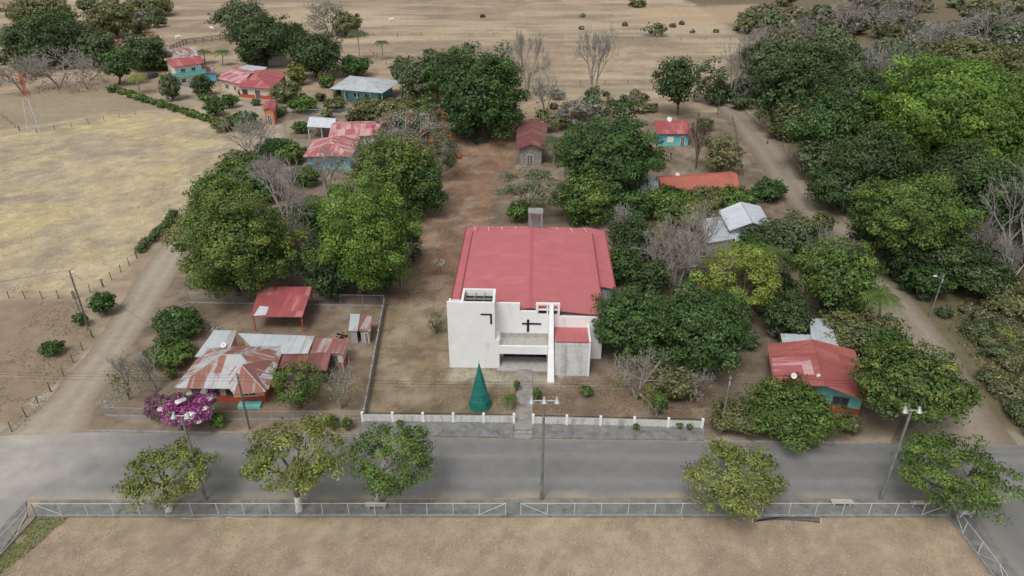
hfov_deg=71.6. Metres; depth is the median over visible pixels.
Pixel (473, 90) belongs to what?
rain tree
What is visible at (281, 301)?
open shed
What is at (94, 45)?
pasture tree
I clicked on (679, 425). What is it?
garden shrub
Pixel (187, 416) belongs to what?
street lamp
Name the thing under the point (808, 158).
forest tree
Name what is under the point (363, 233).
guanacaste tree
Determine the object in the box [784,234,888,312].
mango tree
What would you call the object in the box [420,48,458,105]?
garden tree
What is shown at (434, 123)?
flame tree
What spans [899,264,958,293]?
forest tree
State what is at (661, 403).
garden shrub
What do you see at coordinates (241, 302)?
chain link fence
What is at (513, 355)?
door
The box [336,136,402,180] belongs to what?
bare tree
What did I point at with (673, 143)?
wainscot
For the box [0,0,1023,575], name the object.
ground
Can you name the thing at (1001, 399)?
dry grass
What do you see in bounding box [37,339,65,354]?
garden shrub
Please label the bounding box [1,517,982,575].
dry grass
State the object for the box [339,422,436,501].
shade tree
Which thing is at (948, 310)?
roadside scrub
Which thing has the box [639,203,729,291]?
bare tree
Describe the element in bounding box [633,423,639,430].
garden shrub
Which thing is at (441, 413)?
railing
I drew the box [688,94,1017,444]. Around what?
gravel road
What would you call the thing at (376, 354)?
posts
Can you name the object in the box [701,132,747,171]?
garden tree
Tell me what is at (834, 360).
roof
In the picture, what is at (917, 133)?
guanacaste tree
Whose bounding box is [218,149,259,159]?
garden tree
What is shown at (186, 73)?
balcony
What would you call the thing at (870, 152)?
forest tree
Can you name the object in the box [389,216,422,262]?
garden tree
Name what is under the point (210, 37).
corral fence
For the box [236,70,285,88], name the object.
roof
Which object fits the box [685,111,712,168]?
bare tree
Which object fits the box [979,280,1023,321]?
forest tree
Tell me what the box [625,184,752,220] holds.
lot undergrowth
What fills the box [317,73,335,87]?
garden tree
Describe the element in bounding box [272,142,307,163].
garden tree
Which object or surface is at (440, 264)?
rubble pile
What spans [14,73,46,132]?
windpump tower
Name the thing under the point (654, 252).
bare tree
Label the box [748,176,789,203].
garden tree
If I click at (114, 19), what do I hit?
pasture tree
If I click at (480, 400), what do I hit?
christmas tree frame
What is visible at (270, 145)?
garden tree
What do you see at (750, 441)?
kerb
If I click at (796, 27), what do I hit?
bare tree
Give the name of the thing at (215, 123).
garden tree
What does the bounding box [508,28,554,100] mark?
bare tree
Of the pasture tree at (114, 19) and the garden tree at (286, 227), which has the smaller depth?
the garden tree at (286, 227)
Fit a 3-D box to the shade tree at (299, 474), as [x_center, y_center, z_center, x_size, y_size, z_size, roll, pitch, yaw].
[-18.762,16.436,63.572,10.192,9.838,10.008,0,29,0]
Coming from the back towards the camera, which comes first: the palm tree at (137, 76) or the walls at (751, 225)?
the palm tree at (137, 76)
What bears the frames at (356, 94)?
attached to the walls at (375, 95)
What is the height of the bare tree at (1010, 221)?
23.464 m
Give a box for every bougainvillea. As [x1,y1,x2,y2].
[141,389,171,419]
[153,389,220,430]
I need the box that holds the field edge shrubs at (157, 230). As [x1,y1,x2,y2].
[134,209,178,251]
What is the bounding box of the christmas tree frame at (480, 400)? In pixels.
[469,364,491,411]
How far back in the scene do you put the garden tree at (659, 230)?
108.39 m
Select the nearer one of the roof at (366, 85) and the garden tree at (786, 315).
the garden tree at (786, 315)
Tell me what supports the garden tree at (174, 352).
on the ground at (414, 28)
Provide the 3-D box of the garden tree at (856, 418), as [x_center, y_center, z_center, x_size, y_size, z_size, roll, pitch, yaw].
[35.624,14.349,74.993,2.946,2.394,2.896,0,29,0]
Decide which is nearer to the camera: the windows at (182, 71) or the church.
the church
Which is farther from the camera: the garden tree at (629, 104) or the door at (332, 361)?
the garden tree at (629, 104)
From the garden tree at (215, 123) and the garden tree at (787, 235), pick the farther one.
the garden tree at (215, 123)
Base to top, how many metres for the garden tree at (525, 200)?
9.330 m
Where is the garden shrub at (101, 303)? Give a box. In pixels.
[85,291,116,314]
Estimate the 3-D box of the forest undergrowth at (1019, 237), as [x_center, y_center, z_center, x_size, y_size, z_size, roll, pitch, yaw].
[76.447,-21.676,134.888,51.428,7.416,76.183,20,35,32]
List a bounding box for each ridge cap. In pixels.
[174,346,278,393]
[304,133,354,155]
[329,75,400,91]
[659,173,732,177]
[812,339,825,385]
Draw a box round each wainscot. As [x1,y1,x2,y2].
[203,368,277,403]
[240,81,285,99]
[314,150,357,169]
[342,90,392,99]
[656,140,687,145]
[826,404,859,414]
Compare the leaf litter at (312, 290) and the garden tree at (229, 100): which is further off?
the garden tree at (229, 100)
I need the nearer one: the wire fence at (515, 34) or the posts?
the posts
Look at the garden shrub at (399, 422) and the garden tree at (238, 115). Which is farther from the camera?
the garden tree at (238, 115)
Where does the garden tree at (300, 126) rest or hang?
on the ground at (414, 28)
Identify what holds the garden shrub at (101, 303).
on the ground at (414, 28)
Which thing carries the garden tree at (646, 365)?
on the ground at (414, 28)
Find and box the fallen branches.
[129,153,734,411]
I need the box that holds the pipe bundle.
[752,517,821,522]
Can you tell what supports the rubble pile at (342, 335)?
on the ground at (414, 28)
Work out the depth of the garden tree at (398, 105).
172.40 m
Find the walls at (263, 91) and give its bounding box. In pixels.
[239,76,285,95]
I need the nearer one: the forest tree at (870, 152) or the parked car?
the forest tree at (870, 152)
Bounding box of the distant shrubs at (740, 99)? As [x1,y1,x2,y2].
[0,0,766,120]
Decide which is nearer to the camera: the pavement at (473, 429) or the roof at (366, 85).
the pavement at (473, 429)
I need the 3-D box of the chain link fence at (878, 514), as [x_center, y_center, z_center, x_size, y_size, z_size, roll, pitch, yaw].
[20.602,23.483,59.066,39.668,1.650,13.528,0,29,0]
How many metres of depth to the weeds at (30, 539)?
62.98 m
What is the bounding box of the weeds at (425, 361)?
[371,307,513,410]
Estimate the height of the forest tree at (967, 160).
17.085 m
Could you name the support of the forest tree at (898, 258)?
on the ground at (414, 28)
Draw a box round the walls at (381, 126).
[358,123,383,144]
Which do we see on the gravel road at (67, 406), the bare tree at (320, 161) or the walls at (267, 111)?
the walls at (267, 111)
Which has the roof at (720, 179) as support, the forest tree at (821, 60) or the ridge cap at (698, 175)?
the ridge cap at (698, 175)
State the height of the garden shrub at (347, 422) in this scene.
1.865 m
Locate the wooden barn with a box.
[516,118,547,164]
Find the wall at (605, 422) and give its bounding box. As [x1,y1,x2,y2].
[534,416,701,427]
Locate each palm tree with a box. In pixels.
[126,74,149,93]
[197,49,213,63]
[213,49,230,65]
[345,29,367,57]
[374,40,388,59]
[501,393,519,409]
[540,135,565,162]
[756,244,792,271]
[850,286,905,318]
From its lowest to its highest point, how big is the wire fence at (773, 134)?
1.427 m
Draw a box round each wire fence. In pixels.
[0,87,100,95]
[0,111,135,132]
[7,215,174,298]
[7,291,93,431]
[373,32,755,39]
[732,114,744,173]
[747,104,794,157]
[914,279,972,357]
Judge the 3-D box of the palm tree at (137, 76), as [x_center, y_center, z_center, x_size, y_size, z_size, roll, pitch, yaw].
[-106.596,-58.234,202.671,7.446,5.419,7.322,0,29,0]
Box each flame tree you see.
[112,33,166,51]
[370,108,455,150]
[420,128,462,178]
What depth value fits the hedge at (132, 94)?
189.44 m
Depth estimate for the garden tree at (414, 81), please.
190.11 m
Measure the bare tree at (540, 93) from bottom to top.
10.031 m
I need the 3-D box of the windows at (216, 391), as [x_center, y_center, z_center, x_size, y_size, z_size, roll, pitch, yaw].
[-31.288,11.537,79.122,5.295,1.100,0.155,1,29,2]
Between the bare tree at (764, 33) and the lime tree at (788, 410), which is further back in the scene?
the bare tree at (764, 33)
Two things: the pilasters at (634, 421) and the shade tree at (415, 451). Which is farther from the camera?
the pilasters at (634, 421)
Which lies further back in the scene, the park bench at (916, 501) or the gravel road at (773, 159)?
the gravel road at (773, 159)
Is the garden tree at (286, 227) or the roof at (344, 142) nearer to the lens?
the garden tree at (286, 227)
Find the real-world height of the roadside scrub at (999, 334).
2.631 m
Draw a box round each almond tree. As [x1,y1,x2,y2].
[111,436,223,514]
[680,435,790,521]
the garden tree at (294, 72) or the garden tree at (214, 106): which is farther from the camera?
the garden tree at (294, 72)
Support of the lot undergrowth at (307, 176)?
on the ground at (414, 28)
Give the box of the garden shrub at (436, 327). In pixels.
[426,311,444,333]
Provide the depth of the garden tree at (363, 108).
176.65 m
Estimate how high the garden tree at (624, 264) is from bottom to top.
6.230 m
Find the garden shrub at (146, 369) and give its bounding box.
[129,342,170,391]
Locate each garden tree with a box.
[96,49,143,84]
[140,333,198,369]
[145,51,170,70]
[148,303,205,342]
[157,70,182,99]
[182,168,240,208]
[187,74,215,94]
[202,98,226,115]
[208,154,272,187]
[209,117,233,130]
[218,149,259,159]
[219,93,238,107]
[223,110,262,126]
[238,171,283,200]
[251,136,295,158]
[263,220,299,257]
[266,80,302,101]
[269,354,324,409]
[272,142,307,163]
[284,95,318,111]
[285,62,307,83]
[288,206,325,239]
[288,229,366,301]
[289,121,307,132]
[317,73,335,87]
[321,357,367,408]
[322,97,347,110]
[338,56,373,75]
[344,96,386,119]
[363,263,397,297]
[368,97,434,125]
[376,186,428,219]
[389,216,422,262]
[393,52,444,99]
[400,105,442,132]
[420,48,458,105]
[492,167,570,216]
[506,201,528,221]
[535,109,568,129]
[550,171,616,226]
[552,100,605,127]
[579,85,614,116]
[606,210,655,258]
[607,345,672,418]
[608,189,655,219]
[609,243,645,283]
[611,93,636,123]
[626,258,676,293]
[640,183,702,226]
[640,217,687,257]
[650,55,701,115]
[650,363,700,398]
[653,146,670,169]
[671,196,715,225]
[683,184,725,212]
[691,55,730,101]
[696,117,714,128]
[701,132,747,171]
[704,392,763,438]
[705,290,753,332]
[714,183,763,206]
[736,226,763,240]
[736,230,767,257]
[741,256,793,294]
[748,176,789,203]
[752,208,828,268]
[758,288,817,339]
[810,210,838,232]
[818,303,885,359]
[838,412,864,432]
[860,326,922,360]
[869,312,911,336]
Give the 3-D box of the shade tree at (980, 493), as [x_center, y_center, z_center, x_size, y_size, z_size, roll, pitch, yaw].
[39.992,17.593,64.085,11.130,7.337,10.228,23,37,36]
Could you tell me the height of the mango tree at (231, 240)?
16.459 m
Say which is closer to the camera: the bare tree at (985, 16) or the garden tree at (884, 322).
the garden tree at (884, 322)
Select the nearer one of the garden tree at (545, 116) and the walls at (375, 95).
the garden tree at (545, 116)
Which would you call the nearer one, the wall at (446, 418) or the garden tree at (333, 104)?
the wall at (446, 418)
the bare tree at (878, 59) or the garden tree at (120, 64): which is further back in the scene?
the garden tree at (120, 64)
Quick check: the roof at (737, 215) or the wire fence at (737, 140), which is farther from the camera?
the wire fence at (737, 140)
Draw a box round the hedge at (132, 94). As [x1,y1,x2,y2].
[106,85,248,131]
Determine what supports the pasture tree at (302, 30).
on the ground at (414, 28)
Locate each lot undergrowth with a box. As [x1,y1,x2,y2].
[187,164,354,251]
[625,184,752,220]
[643,227,873,349]
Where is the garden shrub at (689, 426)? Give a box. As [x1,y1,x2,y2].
[686,423,693,430]
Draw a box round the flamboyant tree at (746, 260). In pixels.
[689,237,783,305]
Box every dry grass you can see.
[0,131,239,293]
[0,301,90,426]
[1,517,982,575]
[954,279,1023,429]
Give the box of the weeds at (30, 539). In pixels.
[0,517,68,572]
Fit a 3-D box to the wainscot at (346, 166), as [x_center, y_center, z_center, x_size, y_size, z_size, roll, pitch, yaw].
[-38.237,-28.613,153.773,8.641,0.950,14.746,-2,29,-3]
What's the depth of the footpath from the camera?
79.62 m
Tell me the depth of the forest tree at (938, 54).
172.93 m
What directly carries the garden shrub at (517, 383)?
on the ground at (414, 28)
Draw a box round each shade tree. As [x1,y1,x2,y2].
[237,411,355,512]
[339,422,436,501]
[891,429,1023,526]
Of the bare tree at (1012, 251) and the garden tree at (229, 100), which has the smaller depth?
the bare tree at (1012, 251)
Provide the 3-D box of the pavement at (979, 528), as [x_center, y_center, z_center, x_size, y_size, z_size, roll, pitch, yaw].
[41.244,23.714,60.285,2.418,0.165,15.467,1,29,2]
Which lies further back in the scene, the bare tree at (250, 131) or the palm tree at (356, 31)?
the palm tree at (356, 31)
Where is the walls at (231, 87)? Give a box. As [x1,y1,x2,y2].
[220,74,250,93]
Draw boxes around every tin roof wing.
[195,330,237,356]
[238,333,313,354]
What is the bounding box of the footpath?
[514,369,532,439]
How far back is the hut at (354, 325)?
90.40 m
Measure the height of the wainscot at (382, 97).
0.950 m
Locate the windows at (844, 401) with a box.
[832,397,848,405]
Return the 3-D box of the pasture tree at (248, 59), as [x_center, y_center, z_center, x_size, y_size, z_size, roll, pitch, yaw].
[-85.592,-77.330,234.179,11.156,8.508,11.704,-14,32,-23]
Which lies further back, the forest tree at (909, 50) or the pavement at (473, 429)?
the forest tree at (909, 50)
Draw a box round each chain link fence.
[0,503,505,555]
[102,407,359,419]
[177,292,383,306]
[283,109,345,115]
[520,503,1007,575]
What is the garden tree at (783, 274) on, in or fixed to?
on the ground at (414, 28)
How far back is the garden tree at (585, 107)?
171.12 m
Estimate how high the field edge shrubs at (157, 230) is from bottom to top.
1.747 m
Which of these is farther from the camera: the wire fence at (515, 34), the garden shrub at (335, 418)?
the wire fence at (515, 34)
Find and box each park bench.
[365,502,386,509]
[830,499,853,505]
[910,500,929,507]
[958,510,975,517]
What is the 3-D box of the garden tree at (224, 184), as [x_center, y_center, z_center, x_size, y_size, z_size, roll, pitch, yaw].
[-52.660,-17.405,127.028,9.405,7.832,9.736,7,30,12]
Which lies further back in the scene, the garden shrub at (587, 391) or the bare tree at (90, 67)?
the bare tree at (90, 67)
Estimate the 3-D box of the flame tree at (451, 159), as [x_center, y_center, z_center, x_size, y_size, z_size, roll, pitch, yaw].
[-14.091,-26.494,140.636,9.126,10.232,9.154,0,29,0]
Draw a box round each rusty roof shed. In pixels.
[164,47,197,72]
[239,65,266,70]
[277,352,330,382]
[309,338,347,368]
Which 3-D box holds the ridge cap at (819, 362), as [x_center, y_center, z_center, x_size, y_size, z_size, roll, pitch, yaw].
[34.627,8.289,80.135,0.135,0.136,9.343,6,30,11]
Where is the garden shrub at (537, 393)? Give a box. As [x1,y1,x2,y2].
[532,387,542,401]
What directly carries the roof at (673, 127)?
on the walls at (677, 137)
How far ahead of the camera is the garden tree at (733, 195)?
125.90 m
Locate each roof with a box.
[165,56,203,67]
[174,346,281,394]
[217,67,253,82]
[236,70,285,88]
[263,100,276,110]
[303,134,359,156]
[328,121,385,136]
[330,76,399,92]
[655,120,690,133]
[656,171,739,192]
[719,202,768,230]
[767,339,874,403]
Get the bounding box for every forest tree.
[738,29,797,86]
[745,49,817,118]
[764,99,804,143]
[777,36,853,101]
[778,82,877,149]
[791,137,847,182]
[803,161,879,211]
[806,53,893,132]
[820,121,925,191]
[843,214,888,258]
[846,169,990,258]
[847,40,936,80]
[880,234,932,279]
[894,51,969,86]
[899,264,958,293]
[900,137,1021,234]
[919,230,1002,282]
[922,37,1023,80]
[945,258,1021,297]
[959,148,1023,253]
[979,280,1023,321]
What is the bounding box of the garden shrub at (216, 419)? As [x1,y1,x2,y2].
[207,411,227,427]
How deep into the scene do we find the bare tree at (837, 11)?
281.94 m
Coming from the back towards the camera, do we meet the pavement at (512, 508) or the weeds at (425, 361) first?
the weeds at (425, 361)
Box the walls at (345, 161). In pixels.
[307,144,358,164]
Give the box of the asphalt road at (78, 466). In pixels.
[0,431,1023,499]
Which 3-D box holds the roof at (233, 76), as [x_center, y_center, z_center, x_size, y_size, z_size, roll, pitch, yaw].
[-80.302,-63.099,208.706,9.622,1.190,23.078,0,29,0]
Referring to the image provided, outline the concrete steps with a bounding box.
[514,427,531,437]
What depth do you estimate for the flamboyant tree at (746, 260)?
90.50 m
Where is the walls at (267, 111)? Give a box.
[264,107,276,124]
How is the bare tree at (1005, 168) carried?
on the ground at (414, 28)
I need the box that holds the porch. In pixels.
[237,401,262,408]
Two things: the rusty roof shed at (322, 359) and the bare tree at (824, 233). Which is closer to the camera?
the rusty roof shed at (322, 359)
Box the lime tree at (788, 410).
[742,372,854,453]
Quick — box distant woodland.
[744,0,1023,79]
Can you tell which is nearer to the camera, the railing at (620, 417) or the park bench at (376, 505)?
the park bench at (376, 505)
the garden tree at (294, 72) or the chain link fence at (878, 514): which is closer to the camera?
the chain link fence at (878, 514)
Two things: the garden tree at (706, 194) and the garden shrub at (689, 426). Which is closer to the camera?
the garden shrub at (689, 426)
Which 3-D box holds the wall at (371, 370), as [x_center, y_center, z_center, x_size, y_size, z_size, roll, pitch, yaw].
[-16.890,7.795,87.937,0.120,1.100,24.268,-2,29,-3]
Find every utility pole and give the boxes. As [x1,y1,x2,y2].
[68,270,88,326]
[236,373,250,429]
[719,375,731,432]
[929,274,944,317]
[963,302,972,322]
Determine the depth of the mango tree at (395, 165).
119.33 m
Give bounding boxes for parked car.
[146,72,159,78]
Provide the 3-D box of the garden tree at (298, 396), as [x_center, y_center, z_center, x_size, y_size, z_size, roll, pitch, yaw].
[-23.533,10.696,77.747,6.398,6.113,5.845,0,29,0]
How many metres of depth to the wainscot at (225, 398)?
79.66 m
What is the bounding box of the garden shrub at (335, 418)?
[326,414,339,428]
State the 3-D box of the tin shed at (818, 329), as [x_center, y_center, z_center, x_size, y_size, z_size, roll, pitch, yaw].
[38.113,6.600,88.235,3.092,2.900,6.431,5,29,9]
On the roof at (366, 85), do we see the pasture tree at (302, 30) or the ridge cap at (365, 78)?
the ridge cap at (365, 78)
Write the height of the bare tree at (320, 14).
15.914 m
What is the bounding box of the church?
[447,208,615,382]
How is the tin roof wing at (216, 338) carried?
on the ground at (414, 28)
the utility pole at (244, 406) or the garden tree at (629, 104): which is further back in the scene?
the garden tree at (629, 104)
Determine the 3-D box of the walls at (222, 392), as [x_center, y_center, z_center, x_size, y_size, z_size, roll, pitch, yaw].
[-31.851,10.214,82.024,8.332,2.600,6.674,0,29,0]
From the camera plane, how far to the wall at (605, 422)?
75.95 m
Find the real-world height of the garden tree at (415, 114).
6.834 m
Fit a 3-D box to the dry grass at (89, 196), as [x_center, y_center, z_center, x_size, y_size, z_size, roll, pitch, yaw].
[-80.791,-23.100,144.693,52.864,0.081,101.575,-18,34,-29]
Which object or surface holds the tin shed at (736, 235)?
on the ground at (414, 28)
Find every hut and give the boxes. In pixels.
[349,314,359,342]
[359,315,371,342]
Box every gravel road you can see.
[0,85,287,435]
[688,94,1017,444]
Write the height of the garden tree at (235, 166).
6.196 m
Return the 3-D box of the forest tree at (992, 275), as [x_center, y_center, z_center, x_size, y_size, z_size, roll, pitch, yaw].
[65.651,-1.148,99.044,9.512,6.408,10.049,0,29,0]
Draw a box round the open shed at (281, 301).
[251,287,313,331]
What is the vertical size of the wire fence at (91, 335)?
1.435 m
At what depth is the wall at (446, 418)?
76.47 m
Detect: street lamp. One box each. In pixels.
[170,412,206,500]
[528,396,559,500]
[879,406,922,500]
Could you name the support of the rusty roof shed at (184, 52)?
on the ground at (414, 28)
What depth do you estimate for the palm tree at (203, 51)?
237.38 m
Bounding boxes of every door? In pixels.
[192,389,201,398]
[330,356,337,368]
[503,354,545,356]
[527,155,532,164]
[680,137,684,145]
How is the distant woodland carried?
on the ground at (414, 28)
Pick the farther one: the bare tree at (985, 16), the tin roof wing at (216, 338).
the bare tree at (985, 16)
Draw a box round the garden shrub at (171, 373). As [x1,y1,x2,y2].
[163,368,177,379]
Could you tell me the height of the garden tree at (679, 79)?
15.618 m
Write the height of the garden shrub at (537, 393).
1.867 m
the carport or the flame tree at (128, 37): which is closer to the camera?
the carport
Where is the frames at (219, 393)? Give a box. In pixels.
[191,389,232,395]
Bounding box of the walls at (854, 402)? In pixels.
[782,386,861,408]
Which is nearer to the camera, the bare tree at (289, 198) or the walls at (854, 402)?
the walls at (854, 402)
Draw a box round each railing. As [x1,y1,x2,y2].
[363,412,512,415]
[538,415,701,420]
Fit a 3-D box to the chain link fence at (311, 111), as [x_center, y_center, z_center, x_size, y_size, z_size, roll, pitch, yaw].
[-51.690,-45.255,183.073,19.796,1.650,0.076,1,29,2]
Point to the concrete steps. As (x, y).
(522, 430)
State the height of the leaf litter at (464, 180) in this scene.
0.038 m
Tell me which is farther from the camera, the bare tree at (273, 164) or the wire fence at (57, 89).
the wire fence at (57, 89)
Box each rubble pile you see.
[25,396,44,406]
[99,391,122,406]
[206,323,220,330]
[336,332,347,338]
[431,259,445,266]
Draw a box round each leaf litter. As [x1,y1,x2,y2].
[193,256,409,301]
[399,136,511,308]
[535,358,751,413]
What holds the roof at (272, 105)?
on the walls at (267, 111)
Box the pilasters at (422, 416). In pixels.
[360,411,514,423]
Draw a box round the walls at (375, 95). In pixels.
[341,88,391,98]
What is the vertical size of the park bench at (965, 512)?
0.950 m
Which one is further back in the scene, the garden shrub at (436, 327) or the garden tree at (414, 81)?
the garden tree at (414, 81)
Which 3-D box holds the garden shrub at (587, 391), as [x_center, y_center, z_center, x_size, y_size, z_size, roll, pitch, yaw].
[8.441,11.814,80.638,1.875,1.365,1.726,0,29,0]
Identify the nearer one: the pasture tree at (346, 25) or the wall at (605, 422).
the wall at (605, 422)
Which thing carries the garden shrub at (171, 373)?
on the ground at (414, 28)
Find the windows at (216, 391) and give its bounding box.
[208,389,254,394]
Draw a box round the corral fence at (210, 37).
[169,34,230,48]
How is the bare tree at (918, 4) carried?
on the ground at (414, 28)
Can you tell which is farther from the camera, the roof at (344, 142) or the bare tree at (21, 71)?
the bare tree at (21, 71)
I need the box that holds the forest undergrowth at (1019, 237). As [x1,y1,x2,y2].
[807,135,1023,277]
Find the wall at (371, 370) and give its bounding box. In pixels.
[364,300,384,413]
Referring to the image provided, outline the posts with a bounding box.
[363,298,384,413]
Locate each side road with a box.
[0,499,25,528]
[956,495,1023,575]
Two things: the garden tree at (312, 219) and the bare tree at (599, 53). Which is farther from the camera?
the bare tree at (599, 53)
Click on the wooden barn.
(531, 134)
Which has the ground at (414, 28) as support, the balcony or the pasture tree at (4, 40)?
the pasture tree at (4, 40)
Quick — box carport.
[307,116,337,138]
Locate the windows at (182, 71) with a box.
[181,67,195,82]
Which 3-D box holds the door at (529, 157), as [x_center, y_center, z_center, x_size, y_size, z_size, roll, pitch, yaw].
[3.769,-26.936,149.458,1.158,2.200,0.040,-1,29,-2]
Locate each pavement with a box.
[0,501,26,551]
[28,499,950,517]
[360,421,513,437]
[533,424,704,440]
[951,500,1017,575]
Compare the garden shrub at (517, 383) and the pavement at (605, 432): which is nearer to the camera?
the pavement at (605, 432)
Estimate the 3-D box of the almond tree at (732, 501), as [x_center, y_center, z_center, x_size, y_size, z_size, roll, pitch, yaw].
[19.839,18.074,64.475,9.512,6.115,9.890,0,29,0]
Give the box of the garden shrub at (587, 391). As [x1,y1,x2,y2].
[578,385,594,396]
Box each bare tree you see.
[0,58,43,93]
[8,46,91,90]
[56,51,110,89]
[215,107,282,158]
[243,155,314,226]
[246,153,289,202]
[285,211,316,251]
[297,0,357,36]
[306,143,345,196]
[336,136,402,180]
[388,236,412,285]
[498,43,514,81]
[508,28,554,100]
[527,76,566,109]
[572,21,623,98]
[602,202,635,225]
[631,217,685,278]
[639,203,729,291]
[674,199,728,267]
[675,366,714,401]
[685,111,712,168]
[720,35,759,99]
[734,22,773,54]
[778,16,816,42]
[804,226,834,257]
[814,0,870,32]
[849,39,906,87]
[862,0,915,39]
[891,0,939,23]
[917,18,976,48]
[950,202,1014,258]
[960,0,1015,37]
[977,129,1023,270]
[987,228,1023,274]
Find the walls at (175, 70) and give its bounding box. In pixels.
[170,64,201,85]
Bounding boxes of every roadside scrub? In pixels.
[883,257,955,317]
[955,271,1023,431]
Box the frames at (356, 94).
[345,91,370,99]
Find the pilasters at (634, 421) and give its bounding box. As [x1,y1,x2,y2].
[532,414,703,427]
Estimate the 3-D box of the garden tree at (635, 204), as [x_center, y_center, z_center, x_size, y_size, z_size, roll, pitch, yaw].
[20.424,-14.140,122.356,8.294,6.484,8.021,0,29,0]
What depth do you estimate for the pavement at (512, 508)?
65.95 m
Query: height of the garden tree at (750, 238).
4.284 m
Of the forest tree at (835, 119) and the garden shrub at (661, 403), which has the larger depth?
the forest tree at (835, 119)
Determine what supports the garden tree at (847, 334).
on the ground at (414, 28)
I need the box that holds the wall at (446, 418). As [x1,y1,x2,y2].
[363,414,512,422]
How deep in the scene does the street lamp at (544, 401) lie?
63.12 m
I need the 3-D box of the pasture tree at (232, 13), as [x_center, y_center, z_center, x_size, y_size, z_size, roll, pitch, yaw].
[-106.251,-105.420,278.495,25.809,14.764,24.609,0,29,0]
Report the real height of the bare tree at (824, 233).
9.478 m
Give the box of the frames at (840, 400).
[831,395,849,406]
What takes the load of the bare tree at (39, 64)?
on the ground at (414, 28)
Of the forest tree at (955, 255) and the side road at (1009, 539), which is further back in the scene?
the forest tree at (955, 255)
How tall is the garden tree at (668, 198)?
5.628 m
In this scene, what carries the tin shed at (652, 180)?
on the ground at (414, 28)
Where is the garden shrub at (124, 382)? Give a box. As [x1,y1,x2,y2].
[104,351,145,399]
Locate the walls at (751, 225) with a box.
[730,223,767,235]
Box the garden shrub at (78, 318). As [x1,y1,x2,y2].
[71,313,88,325]
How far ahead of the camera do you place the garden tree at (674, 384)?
78.67 m
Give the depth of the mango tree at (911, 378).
71.21 m
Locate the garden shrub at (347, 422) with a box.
[340,416,353,430]
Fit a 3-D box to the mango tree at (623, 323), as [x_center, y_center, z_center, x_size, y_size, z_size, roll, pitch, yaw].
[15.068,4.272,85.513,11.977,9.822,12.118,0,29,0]
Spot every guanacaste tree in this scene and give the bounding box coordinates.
[301,175,426,297]
[856,53,1023,161]
[860,103,957,180]
[941,93,1023,162]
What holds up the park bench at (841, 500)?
on the pavement at (512, 508)
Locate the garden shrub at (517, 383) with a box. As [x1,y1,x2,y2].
[513,379,520,391]
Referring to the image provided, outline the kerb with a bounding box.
[87,430,888,443]
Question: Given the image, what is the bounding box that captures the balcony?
[173,68,205,77]
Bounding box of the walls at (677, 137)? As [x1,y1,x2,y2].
[656,133,688,141]
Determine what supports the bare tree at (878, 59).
on the ground at (414, 28)
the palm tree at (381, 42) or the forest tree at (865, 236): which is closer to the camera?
the forest tree at (865, 236)
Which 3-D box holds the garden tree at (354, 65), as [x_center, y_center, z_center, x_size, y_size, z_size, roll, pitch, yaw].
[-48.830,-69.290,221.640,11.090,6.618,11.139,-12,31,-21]
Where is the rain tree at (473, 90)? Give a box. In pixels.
[419,40,532,144]
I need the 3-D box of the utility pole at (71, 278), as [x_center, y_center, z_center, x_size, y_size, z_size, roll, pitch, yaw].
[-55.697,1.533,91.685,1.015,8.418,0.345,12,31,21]
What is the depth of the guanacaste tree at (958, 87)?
125.07 m
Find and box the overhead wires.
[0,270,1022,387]
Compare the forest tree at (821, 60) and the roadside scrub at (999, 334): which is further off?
the forest tree at (821, 60)
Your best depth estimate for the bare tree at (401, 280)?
102.05 m
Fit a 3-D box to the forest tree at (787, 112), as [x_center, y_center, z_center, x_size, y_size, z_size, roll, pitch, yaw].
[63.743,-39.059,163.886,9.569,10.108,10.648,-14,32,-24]
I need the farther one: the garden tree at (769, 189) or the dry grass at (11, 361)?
the garden tree at (769, 189)
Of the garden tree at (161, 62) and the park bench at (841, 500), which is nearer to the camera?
the park bench at (841, 500)
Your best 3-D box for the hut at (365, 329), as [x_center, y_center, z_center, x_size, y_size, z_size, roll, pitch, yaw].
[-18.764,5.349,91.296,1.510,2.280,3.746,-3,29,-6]
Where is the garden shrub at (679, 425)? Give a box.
[676,423,683,428]
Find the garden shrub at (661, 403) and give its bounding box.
[652,390,668,413]
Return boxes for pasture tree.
[0,0,83,22]
[0,26,39,63]
[2,12,97,65]
[16,9,81,27]
[64,27,118,65]
[82,0,138,37]
[112,36,171,70]
[118,0,174,16]
[204,0,274,30]
[219,13,304,65]
[235,43,271,65]
[281,33,349,77]
[283,22,312,49]
[326,10,362,36]
[640,22,667,35]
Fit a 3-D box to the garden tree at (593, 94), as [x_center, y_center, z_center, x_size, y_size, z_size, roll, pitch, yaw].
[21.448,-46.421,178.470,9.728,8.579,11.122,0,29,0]
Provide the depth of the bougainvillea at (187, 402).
73.60 m
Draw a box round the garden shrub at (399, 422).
[396,419,403,426]
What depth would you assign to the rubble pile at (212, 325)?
93.51 m
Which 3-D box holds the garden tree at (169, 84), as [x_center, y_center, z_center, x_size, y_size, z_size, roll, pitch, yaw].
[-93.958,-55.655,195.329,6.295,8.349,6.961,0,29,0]
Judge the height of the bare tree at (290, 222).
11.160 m
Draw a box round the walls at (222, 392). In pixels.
[189,389,266,396]
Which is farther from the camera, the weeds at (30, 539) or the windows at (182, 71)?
the windows at (182, 71)
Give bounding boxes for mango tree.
[160,182,311,299]
[342,129,440,210]
[403,157,448,214]
[550,113,675,196]
[590,281,679,363]
[641,276,754,373]
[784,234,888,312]
[845,336,985,430]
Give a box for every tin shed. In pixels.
[201,65,216,81]
[268,51,286,65]
[638,176,659,193]
[704,218,734,255]
[734,232,746,248]
[780,333,810,342]
[808,318,838,345]

